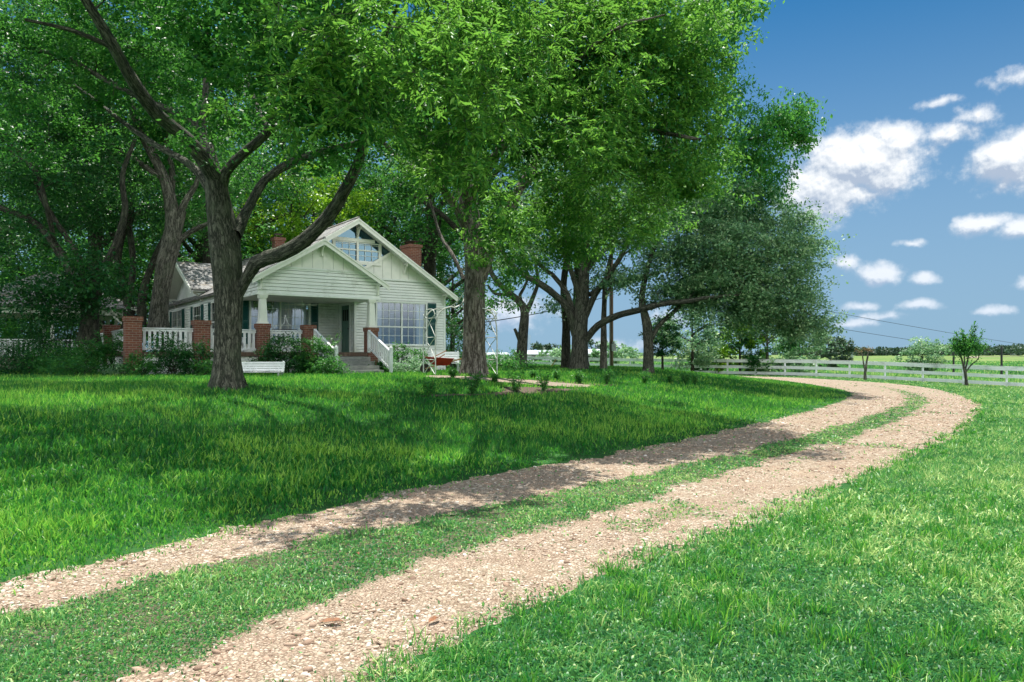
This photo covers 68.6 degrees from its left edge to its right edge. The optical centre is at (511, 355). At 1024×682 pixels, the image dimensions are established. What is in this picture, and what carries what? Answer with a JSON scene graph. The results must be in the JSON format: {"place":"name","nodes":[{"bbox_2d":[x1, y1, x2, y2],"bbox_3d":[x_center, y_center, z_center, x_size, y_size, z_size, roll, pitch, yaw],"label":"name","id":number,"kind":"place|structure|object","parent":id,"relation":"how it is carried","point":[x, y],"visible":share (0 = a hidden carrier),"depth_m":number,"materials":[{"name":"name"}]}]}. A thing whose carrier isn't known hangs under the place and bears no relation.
{"place":"outdoors","nodes":[
{"label":"outdoors","id":0,"kind":"place"},
{"bbox_2d":[0,376,982,681],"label":"driveway","id":1,"kind":"structure","parent":0,"point":[546,572],"depth_m":6.21,"materials":[{"name":"beige gravel"}]},
{"bbox_2d":[0,355,1023,681],"bbox_3d":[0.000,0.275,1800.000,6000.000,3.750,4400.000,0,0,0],"label":"ground","id":2,"kind":"structure","parent":0,"point":[444,481],"depth_m":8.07,"materials":[{"name":"green plant"}]},
{"bbox_2d":[0,264,63,349],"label":"thicket","id":3,"kind":"object","parent":2,"relation":"on","point":[6,331],"visible":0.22,"depth_m":46.45,"materials":[{"name":"green plant"}]},
{"bbox_2d":[0,124,117,356],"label":"background tree","id":4,"kind":"object","parent":2,"relation":"on","point":[21,262],"visible":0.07,"depth_m":46.63,"materials":[{"name":"green plant"}]},
{"bbox_2d":[0,271,136,367],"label":"pavilion","id":5,"kind":"structure","parent":2,"relation":"on","point":[108,317],"depth_m":35.71,"materials":[{"name":"green plant"}]},
{"bbox_2d":[0,248,147,357],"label":"thicket","id":6,"kind":"object","parent":2,"relation":"on","point":[4,281],"visible":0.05,"depth_m":48.85,"materials":[{"name":"green plant"}]},
{"bbox_2d":[0,144,148,357],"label":"background tree","id":7,"kind":"object","parent":2,"relation":"on","point":[28,254],"visible":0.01,"depth_m":69.87,"materials":[{"name":"green plant"}]},
{"bbox_2d":[0,0,149,277],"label":"background tree","id":8,"kind":"object","parent":2,"relation":"on","point":[1,195],"visible":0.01,"depth_m":39.59,"materials":[{"name":"green plant"}]},
{"bbox_2d":[1,245,179,352],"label":"thicket","id":9,"kind":"object","parent":2,"relation":"on","point":[150,284],"visible":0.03,"depth_m":50.98,"materials":[{"name":"green plant"}]},
{"bbox_2d":[0,118,193,345],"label":"background tree","id":10,"kind":"object","parent":2,"relation":"on","point":[124,246],"visible":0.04,"depth_m":51.24,"materials":[{"name":"green plant"}]},
{"bbox_2d":[0,0,217,344],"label":"oak tree","id":11,"kind":"object","parent":2,"relation":"on","point":[90,298],"visible":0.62,"depth_m":27.11,"materials":[{"name":"green plant"}]},
{"bbox_2d":[0,28,226,328],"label":"oak tree","id":12,"kind":"object","parent":2,"relation":"on","point":[132,217],"visible":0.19,"depth_m":35.88,"materials":[{"name":"green plant"}]},
{"bbox_2d":[0,105,253,350],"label":"background tree","id":13,"kind":"object","parent":2,"relation":"on","point":[52,261],"visible":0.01,"depth_m":52.60,"materials":[{"name":"green plant"}]},
{"bbox_2d":[0,0,254,328],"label":"background tree","id":14,"kind":"object","parent":2,"relation":"on","point":[111,239],"visible":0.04,"depth_m":42.85,"materials":[{"name":"green plant"}]},
{"bbox_2d":[12,155,270,344],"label":"background tree","id":15,"kind":"object","parent":2,"relation":"on","point":[136,244],"visible":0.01,"depth_m":69.08,"materials":[{"name":"green plant"}]},
{"bbox_2d":[105,241,192,361],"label":"thicket","id":16,"kind":"object","parent":2,"relation":"on","point":[148,299],"visible":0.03,"depth_m":54.42,"materials":[{"name":"green plant"}]},
{"bbox_2d":[2,0,303,333],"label":"oak tree","id":17,"kind":"object","parent":2,"relation":"on","point":[173,238],"visible":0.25,"depth_m":29.40,"materials":[{"name":"green plant"}]},
{"bbox_2d":[189,356,212,376],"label":"shrub","id":18,"kind":"object","parent":2,"relation":"on","point":[205,366],"visible":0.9,"depth_m":23.87,"materials":[{"name":"green plant"}]},
{"bbox_2d":[103,136,299,351],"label":"background tree","id":19,"kind":"object","parent":2,"relation":"on","point":[198,257],"visible":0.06,"depth_m":50.42,"materials":[{"name":"green plant"}]},
{"bbox_2d":[83,0,373,334],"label":"background tree","id":20,"kind":"object","parent":2,"relation":"on","point":[206,258],"visible":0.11,"depth_m":44.65,"materials":[{"name":"green plant"}]},
{"bbox_2d":[0,0,466,390],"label":"oak tree","id":21,"kind":"object","parent":2,"relation":"on","point":[204,59],"visible":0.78,"depth_m":16.41,"materials":[{"name":"green plant"}]},
{"bbox_2d":[242,361,284,375],"bbox_3d":[-8.018,0.474,23.342,1.750,0.632,0.605,0,0,-4],"label":"garden bench","id":22,"kind":"object","parent":2,"relation":"on","point":[263,365],"visible":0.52,"depth_m":23.57,"materials":[{"name":"white wood"}]},
{"bbox_2d":[76,216,457,374],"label":"white house","id":23,"kind":"structure","parent":2,"relation":"on","point":[364,273],"depth_m":31.47,"materials":[{"name":"paint"}]},
{"bbox_2d":[172,309,182,339],"bbox_3d":[-17.519,-1.595,39.222,0.090,1.590,2.550,0,0,-35],"label":"window","id":24,"kind":"structure","parent":23,"relation":"in","point":[180,310],"depth_m":39.20,"materials":[{"name":"white paint"}]},
{"bbox_2d":[249,301,309,345],"bbox_3d":[-9.743,-1.400,31.507,2.620,1.940,0.230,0,0,-35],"label":"window","id":25,"kind":"structure","parent":23,"relation":"in","point":[282,316],"depth_m":31.69,"materials":[{"name":"white paint"}]},
{"bbox_2d":[342,305,348,351],"bbox_3d":[-7.168,-1.145,32.277,0.110,2.020,0.892,0,0,-35],"label":"door","id":26,"kind":"structure","parent":23,"relation":"in","point":[345,309],"depth_m":32.30,"materials":[{"name":"paint"}]},
{"bbox_2d":[329,225,391,267],"bbox_3d":[-6.567,-4.509,31.411,3.360,2.102,0.085,0,0,-35],"label":"loft window","id":27,"kind":"structure","parent":23,"relation":"in","point":[363,249],"depth_m":31.62,"materials":[{"name":"glass"}]},
{"bbox_2d":[375,300,427,345],"bbox_3d":[-4.839,-1.400,32.742,2.540,1.960,0.230,0,0,-35],"label":"window","id":28,"kind":"structure","parent":23,"relation":"in","point":[419,311],"depth_m":32.88,"materials":[{"name":"white paint"}]},
{"bbox_2d":[181,127,358,309],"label":"background tree","id":29,"kind":"object","parent":2,"relation":"on","point":[238,203],"visible":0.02,"depth_m":57.18,"materials":[{"name":"green plant"}]},
{"bbox_2d":[0,412,578,596],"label":"lawn grass","id":30,"kind":"structure","parent":2,"relation":"on","point":[28,497],"depth_m":8.49,"materials":[{"name":"green plant"}]},
{"bbox_2d":[178,104,406,260],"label":"background tree","id":31,"kind":"object","parent":2,"relation":"on","point":[288,185],"visible":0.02,"depth_m":78.04,"materials":[{"name":"green plant"}]},
{"bbox_2d":[204,156,382,322],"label":"background tree","id":32,"kind":"object","parent":2,"relation":"on","point":[317,205],"visible":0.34,"depth_m":45.28,"materials":[{"name":"green plant"}]},
{"bbox_2d":[214,21,400,249],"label":"background tree","id":33,"kind":"object","parent":2,"relation":"on","point":[287,172],"depth_m":57.12,"materials":[{"name":"green plant"}]},
{"bbox_2d":[306,354,353,374],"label":"shrub","id":34,"kind":"object","parent":2,"relation":"on","point":[327,369],"visible":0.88,"depth_m":25.76,"materials":[{"name":"green plant"}]},
{"bbox_2d":[264,123,453,324],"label":"background tree","id":35,"kind":"object","parent":2,"relation":"on","point":[360,191],"visible":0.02,"depth_m":65.94,"materials":[{"name":"green plant"}]},
{"bbox_2d":[273,137,495,341],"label":"background tree","id":36,"kind":"object","parent":2,"relation":"on","point":[441,270],"visible":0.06,"depth_m":51.87,"materials":[{"name":"green plant"}]},
{"bbox_2d":[368,357,403,372],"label":"shrub","id":37,"kind":"object","parent":2,"relation":"on","point":[381,364],"visible":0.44,"depth_m":28.95,"materials":[{"name":"green plant"}]},
{"bbox_2d":[327,22,501,342],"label":"background tree","id":38,"kind":"object","parent":2,"relation":"on","point":[430,266],"visible":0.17,"depth_m":49.72,"materials":[{"name":"green plant"}]},
{"bbox_2d":[400,348,429,369],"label":"shrub","id":39,"kind":"object","parent":2,"relation":"on","point":[420,357],"visible":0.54,"depth_m":30.24,"materials":[{"name":"green plant"}]},
{"bbox_2d":[393,352,437,371],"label":"shrub","id":40,"kind":"object","parent":2,"relation":"on","point":[413,365],"visible":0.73,"depth_m":28.47,"materials":[{"name":"green plant"}]},
{"bbox_2d":[340,126,500,350],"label":"background tree","id":41,"kind":"object","parent":2,"relation":"on","point":[463,265],"visible":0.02,"depth_m":74.44,"materials":[{"name":"green plant"}]},
{"bbox_2d":[0,364,857,461],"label":"lawn grass","id":42,"kind":"structure","parent":2,"relation":"on","point":[47,385],"depth_m":15.53,"materials":[{"name":"green plant"}]},
{"bbox_2d":[337,142,522,352],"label":"background tree","id":43,"kind":"object","parent":2,"relation":"on","point":[460,282],"visible":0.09,"depth_m":57.52,"materials":[{"name":"green plant"}]},
{"bbox_2d":[420,357,461,372],"bbox_3d":[-2.504,0.352,27.614,1.767,0.644,0.713,0,0,-12],"label":"wheelbarrow","id":44,"kind":"object","parent":2,"relation":"on","point":[444,361],"visible":0.69,"depth_m":27.37,"materials":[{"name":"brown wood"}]},
{"bbox_2d":[430,351,458,370],"bbox_3d":[-2.632,0.249,29.642,1.150,0.902,0.605,0,0,-10],"label":"garden bench","id":45,"kind":"object","parent":2,"relation":"on","point":[454,355],"visible":0.45,"depth_m":29.88,"materials":[{"name":"white wood"}]},
{"bbox_2d":[436,313,462,368],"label":"shrub","id":46,"kind":"object","parent":2,"relation":"on","point":[451,337],"visible":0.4,"depth_m":35.38,"materials":[{"name":"green plant"}]},
{"bbox_2d":[423,293,497,374],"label":"garden arch","id":47,"kind":"structure","parent":2,"relation":"on","point":[496,337],"depth_m":25.40,"materials":[{"name":"white metal"}]},
{"bbox_2d":[368,57,557,262],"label":"background tree","id":48,"kind":"object","parent":2,"relation":"on","point":[447,218],"visible":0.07,"depth_m":45.78,"materials":[{"name":"green plant"}]},
{"bbox_2d":[432,251,495,367],"bbox_3d":[-2.865,-2.277,39.052,4.392,6.297,3.717,0,0,0],"label":"background tree","id":49,"kind":"object","parent":2,"relation":"on","point":[453,301],"visible":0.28,"depth_m":39.10,"materials":[{"name":"green plant"}]},
{"bbox_2d":[197,0,769,376],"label":"oak tree","id":50,"kind":"object","parent":2,"relation":"on","point":[474,51],"visible":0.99,"depth_m":14.80,"materials":[{"name":"green plant"}]},
{"bbox_2d":[0,383,979,681],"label":"grass strip","id":51,"kind":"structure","parent":2,"relation":"on","point":[202,593],"depth_m":5.25,"materials":[{"name":"green plant"}]},
{"bbox_2d":[418,386,577,396],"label":"bed soil","id":52,"kind":"structure","parent":2,"relation":"on","point":[530,389],"depth_m":20.66,"materials":[{"name":"brown soil"}]},
{"bbox_2d":[421,377,438,396],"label":"young shrub","id":53,"kind":"object","parent":52,"relation":"on","point":[428,392],"visible":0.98,"depth_m":17.53,"materials":[{"name":"green plant"}]},
{"bbox_2d":[461,371,482,394],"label":"young shrub","id":54,"kind":"object","parent":52,"relation":"on","point":[472,384],"visible":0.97,"depth_m":18.66,"materials":[{"name":"green plant"}]},
{"bbox_2d":[506,367,527,392],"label":"young shrub","id":55,"kind":"object","parent":52,"relation":"on","point":[516,388],"visible":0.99,"depth_m":19.80,"materials":[{"name":"green plant"}]},
{"bbox_2d":[535,369,550,390],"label":"young shrub","id":56,"kind":"object","parent":52,"relation":"on","point":[543,385],"visible":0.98,"depth_m":21.04,"materials":[{"name":"green plant"}]},
{"bbox_2d":[449,216,560,366],"bbox_3d":[0.500,-3.500,40.433,7.314,8.786,4.912,0,0,-33],"label":"oak tree","id":57,"kind":"object","parent":2,"relation":"on","point":[521,333],"visible":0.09,"depth_m":39.84,"materials":[{"name":"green plant"}]},
{"bbox_2d":[429,375,589,386],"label":"garden path","id":58,"kind":"structure","parent":2,"relation":"on","point":[523,381],"depth_m":23.42,"materials":[{"name":"stone"}]},
{"bbox_2d":[486,349,534,370],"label":"shrub","id":59,"kind":"object","parent":2,"relation":"on","point":[506,364],"visible":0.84,"depth_m":30.89,"materials":[{"name":"green plant"}]},
{"bbox_2d":[508,358,538,370],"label":"shrub","id":60,"kind":"object","parent":2,"relation":"on","point":[527,365],"visible":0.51,"depth_m":32.89,"materials":[{"name":"green plant"}]},
{"bbox_2d":[512,350,551,360],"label":"barn","id":61,"kind":"structure","parent":2,"relation":"on","point":[533,353],"depth_m":171.88,"materials":[{"name":"metal"}]},
{"bbox_2d":[537,342,560,357],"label":"background tree","id":62,"kind":"object","parent":2,"relation":"on","point":[544,347],"visible":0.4,"depth_m":203.98,"materials":[{"name":"green plant"}]},
{"bbox_2d":[535,345,571,364],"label":"shrub","id":63,"kind":"object","parent":2,"relation":"on","point":[554,352],"visible":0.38,"depth_m":88.20,"materials":[{"name":"green plant"}]},
{"bbox_2d":[524,379,611,385],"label":"bed soil","id":64,"kind":"structure","parent":2,"relation":"on","point":[567,382],"depth_m":24.24,"materials":[{"name":"brown soil"}]},
{"bbox_2d":[571,370,583,383],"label":"young shrub","id":65,"kind":"object","parent":64,"relation":"on","point":[579,378],"visible":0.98,"depth_m":24.13,"materials":[{"name":"green plant"}]},
{"bbox_2d":[602,367,613,383],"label":"young shrub","id":66,"kind":"object","parent":64,"relation":"on","point":[607,378],"visible":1,"depth_m":24.81,"materials":[{"name":"green plant"}]},
{"bbox_2d":[493,19,678,365],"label":"background tree","id":67,"kind":"object","parent":2,"relation":"on","point":[576,271],"depth_m":42.81,"materials":[{"name":"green plant"}]},
{"bbox_2d":[609,260,615,365],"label":"utility pole","id":68,"kind":"object","parent":2,"relation":"on","point":[612,347],"visible":0.56,"depth_m":45.89,"materials":[{"name":"brown wood"}]},
{"bbox_2d":[589,341,642,363],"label":"shrub","id":69,"kind":"object","parent":2,"relation":"on","point":[623,352],"visible":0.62,"depth_m":83.15,"materials":[{"name":"green plant"}]},
{"bbox_2d":[590,197,677,368],"bbox_3d":[5.716,-3.525,37.065,6.653,8.970,5.176,0,0,0],"label":"oak tree","id":70,"kind":"object","parent":2,"relation":"on","point":[603,352],"visible":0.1,"depth_m":35.90,"materials":[{"name":"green plant"}]},
{"bbox_2d":[486,114,792,368],"bbox_3d":[5.243,-5.378,35.033,15.170,12.659,8.572,0,0,22],"label":"oak tree","id":71,"kind":"object","parent":2,"relation":"on","point":[578,314],"visible":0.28,"depth_m":33.47,"materials":[{"name":"green plant"}]},
{"bbox_2d":[638,320,684,368],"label":"tree","id":72,"kind":"object","parent":2,"relation":"on","point":[658,351],"visible":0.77,"depth_m":40.23,"materials":[{"name":"green plant"}]},
{"bbox_2d":[651,306,733,370],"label":"background tree","id":73,"kind":"object","parent":2,"relation":"on","point":[705,356],"visible":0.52,"depth_m":61.03,"materials":[{"name":"green plant"}]},
{"bbox_2d":[560,0,835,367],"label":"oak tree","id":74,"kind":"object","parent":2,"relation":"on","point":[786,135],"visible":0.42,"depth_m":32.07,"materials":[{"name":"green plant"}]},
{"bbox_2d":[674,330,736,370],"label":"shrub","id":75,"kind":"object","parent":2,"relation":"on","point":[705,369],"visible":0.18,"depth_m":65.69,"materials":[{"name":"green plant"}]},
{"bbox_2d":[460,355,1023,385],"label":"board fence","id":76,"kind":"object","parent":2,"relation":"on","point":[849,369],"visible":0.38,"depth_m":55.91,"materials":[{"name":"paint"}]},
{"bbox_2d":[709,322,776,374],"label":"shrub","id":77,"kind":"object","parent":2,"relation":"on","point":[723,351],"visible":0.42,"depth_m":63.50,"materials":[{"name":"green plant"}]},
{"bbox_2d":[631,174,856,373],"bbox_3d":[10.224,-3.458,33.427,9.622,8.971,7.922,0,0,0],"label":"oak tree","id":78,"kind":"object","parent":2,"relation":"on","point":[776,303],"visible":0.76,"depth_m":32.46,"materials":[{"name":"green plant"}]},
{"bbox_2d":[726,315,806,371],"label":"shrub","id":79,"kind":"object","parent":2,"relation":"on","point":[756,358],"visible":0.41,"depth_m":61.89,"materials":[{"name":"green plant"}]},
{"bbox_2d":[740,351,818,375],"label":"shrub","id":80,"kind":"object","parent":2,"relation":"on","point":[772,358],"visible":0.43,"depth_m":61.72,"materials":[{"name":"green plant"}]},
{"bbox_2d":[769,319,832,371],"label":"background tree","id":81,"kind":"object","parent":2,"relation":"on","point":[811,348],"visible":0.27,"depth_m":65.15,"materials":[{"name":"green plant"}]},
{"bbox_2d":[634,343,1023,355],"bbox_3d":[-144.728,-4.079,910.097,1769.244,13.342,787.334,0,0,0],"label":"distant wood","id":82,"kind":"object","parent":2,"relation":"on","point":[1013,349],"visible":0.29,"depth_m":538.14,"materials":[{"name":"green plant"}]},
{"bbox_2d":[805,333,860,366],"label":"shrub","id":83,"kind":"object","parent":2,"relation":"on","point":[848,348],"visible":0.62,"depth_m":82.95,"materials":[{"name":"green plant"}]},
{"bbox_2d":[854,346,872,379],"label":"crape myrtle","id":84,"kind":"object","parent":2,"relation":"on","point":[865,367],"visible":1,"depth_m":53.15,"materials":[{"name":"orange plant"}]},
{"bbox_2d":[891,336,951,374],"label":"shrub","id":85,"kind":"object","parent":2,"relation":"on","point":[917,348],"visible":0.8,"depth_m":71.36,"materials":[{"name":"green plant"}]},
{"bbox_2d":[942,321,994,384],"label":"crape myrtle","id":86,"kind":"object","parent":2,"relation":"on","point":[963,345],"visible":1,"depth_m":48.04,"materials":[{"name":"green plant"}]},
{"label":"bed soil","id":87,"kind":"structure","parent":2,"relation":"on","visible":0},
{"bbox_2d":[0,335,34,374],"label":"shrub","id":88,"kind":"object","parent":87,"relation":"on","point":[6,362],"visible":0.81,"depth_m":24.84,"materials":[{"name":"green plant"}]},
{"bbox_2d":[0,332,72,373],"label":"shrub","id":89,"kind":"object","parent":87,"relation":"on","point":[23,353],"visible":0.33,"depth_m":25.69,"materials":[{"name":"green plant"}]},
{"bbox_2d":[0,288,87,371],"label":"shrub","id":90,"kind":"object","parent":87,"relation":"on","point":[41,338],"visible":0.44,"depth_m":27.73,"materials":[{"name":"green plant"}]},
{"bbox_2d":[14,334,91,375],"bbox_3d":[-15.476,0.011,25.372,2.604,1.454,2.342,0,0,0],"label":"shrub","id":91,"kind":"object","parent":87,"relation":"on","point":[54,354],"visible":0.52,"depth_m":24.97,"materials":[{"name":"green plant"}]},
{"bbox_2d":[22,279,100,366],"bbox_3d":[-17.343,-1.109,29.025,2.920,3.698,2.402,0,0,0],"label":"shrub","id":92,"kind":"object","parent":87,"relation":"on","point":[70,330],"visible":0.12,"depth_m":28.95,"materials":[{"name":"green plant"}]},
{"bbox_2d":[28,351,124,375],"bbox_3d":[-13.742,0.292,23.881,2.747,0.897,2.489,0,0,45],"label":"shrub","id":93,"kind":"object","parent":87,"relation":"on","point":[54,367],"visible":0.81,"depth_m":23.57,"materials":[{"name":"green plant"}]},
{"bbox_2d":[56,337,122,375],"bbox_3d":[-14.023,0.053,24.864,2.356,1.368,2.008,0,0,0],"label":"shrub","id":94,"kind":"object","parent":87,"relation":"on","point":[81,352],"visible":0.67,"depth_m":24.73,"materials":[{"name":"green plant"}]},
{"bbox_2d":[87,329,122,373],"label":"shrub","id":95,"kind":"object","parent":87,"relation":"on","point":[110,346],"visible":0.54,"depth_m":25.25,"materials":[{"name":"green plant"}]},
{"label":"bed soil","id":96,"kind":"structure","parent":2,"relation":"on","visible":0},
{"bbox_2d":[97,361,132,375],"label":"shrub","id":97,"kind":"object","parent":96,"relation":"on","point":[116,370],"visible":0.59,"depth_m":23.90,"materials":[{"name":"green plant"}]},
{"bbox_2d":[113,350,167,375],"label":"shrub","id":98,"kind":"object","parent":96,"relation":"on","point":[137,366],"visible":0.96,"depth_m":23.65,"materials":[{"name":"green plant"}]},
{"bbox_2d":[138,329,200,374],"bbox_3d":[-10.962,-0.066,24.365,2.221,1.622,1.667,0,0,0],"label":"shrub","id":99,"kind":"object","parent":96,"relation":"on","point":[169,348],"visible":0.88,"depth_m":24.27,"materials":[{"name":"green plant"}]},
{"bbox_2d":[167,335,213,374],"bbox_3d":[-10.418,0.023,24.566,1.747,1.409,1.495,0,0,0],"label":"shrub","id":100,"kind":"object","parent":96,"relation":"on","point":[200,352],"visible":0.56,"depth_m":24.46,"materials":[{"name":"green plant"}]},
{"bbox_2d":[243,340,287,373],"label":"shrub","id":101,"kind":"object","parent":96,"relation":"on","point":[266,352],"visible":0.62,"depth_m":26.02,"materials":[{"name":"green plant"}]},
{"bbox_2d":[257,332,317,373],"bbox_3d":[-7.949,-0.072,26.595,2.266,1.614,1.818,0,0,0],"label":"shrub","id":102,"kind":"object","parent":96,"relation":"on","point":[288,365],"visible":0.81,"depth_m":26.39,"materials":[{"name":"green plant"}]},
{"bbox_2d":[286,333,342,373],"bbox_3d":[-7.010,-0.058,26.627,2.230,1.624,1.577,0,0,0],"label":"shrub","id":103,"kind":"object","parent":96,"relation":"on","point":[326,350],"visible":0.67,"depth_m":26.44,"materials":[{"name":"green plant"}]},
{"bbox_2d":[0,0,1023,355],"label":"sky","id":104,"kind":"structure","parent":0,"point":[921,149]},
{"bbox_2d":[303,479,1023,681],"bbox_3d":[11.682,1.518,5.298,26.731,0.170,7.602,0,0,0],"label":"verge grass","id":105,"kind":"structure","parent":0,"point":[797,646],"depth_m":4.64,"materials":[{"name":"green plant"}]},
{"bbox_2d":[456,360,1023,386],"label":"pasture grass","id":106,"kind":"structure","parent":0,"point":[1018,363],"depth_m":85.97,"materials":[{"name":"green plant"}]},
{"bbox_2d":[723,374,1023,488],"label":"verge grass","id":107,"kind":"structure","parent":0,"point":[936,475],"depth_m":12.33,"materials":[{"name":"green plant"}]},
{"label":"bed soil","id":108,"kind":"structure","parent":0,"visible":0},
{"bbox_2d":[384,340,414,370],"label":"shrub","id":109,"kind":"object","parent":108,"relation":"on","point":[402,352],"visible":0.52,"depth_m":30.13,"materials":[{"name":"green plant"}]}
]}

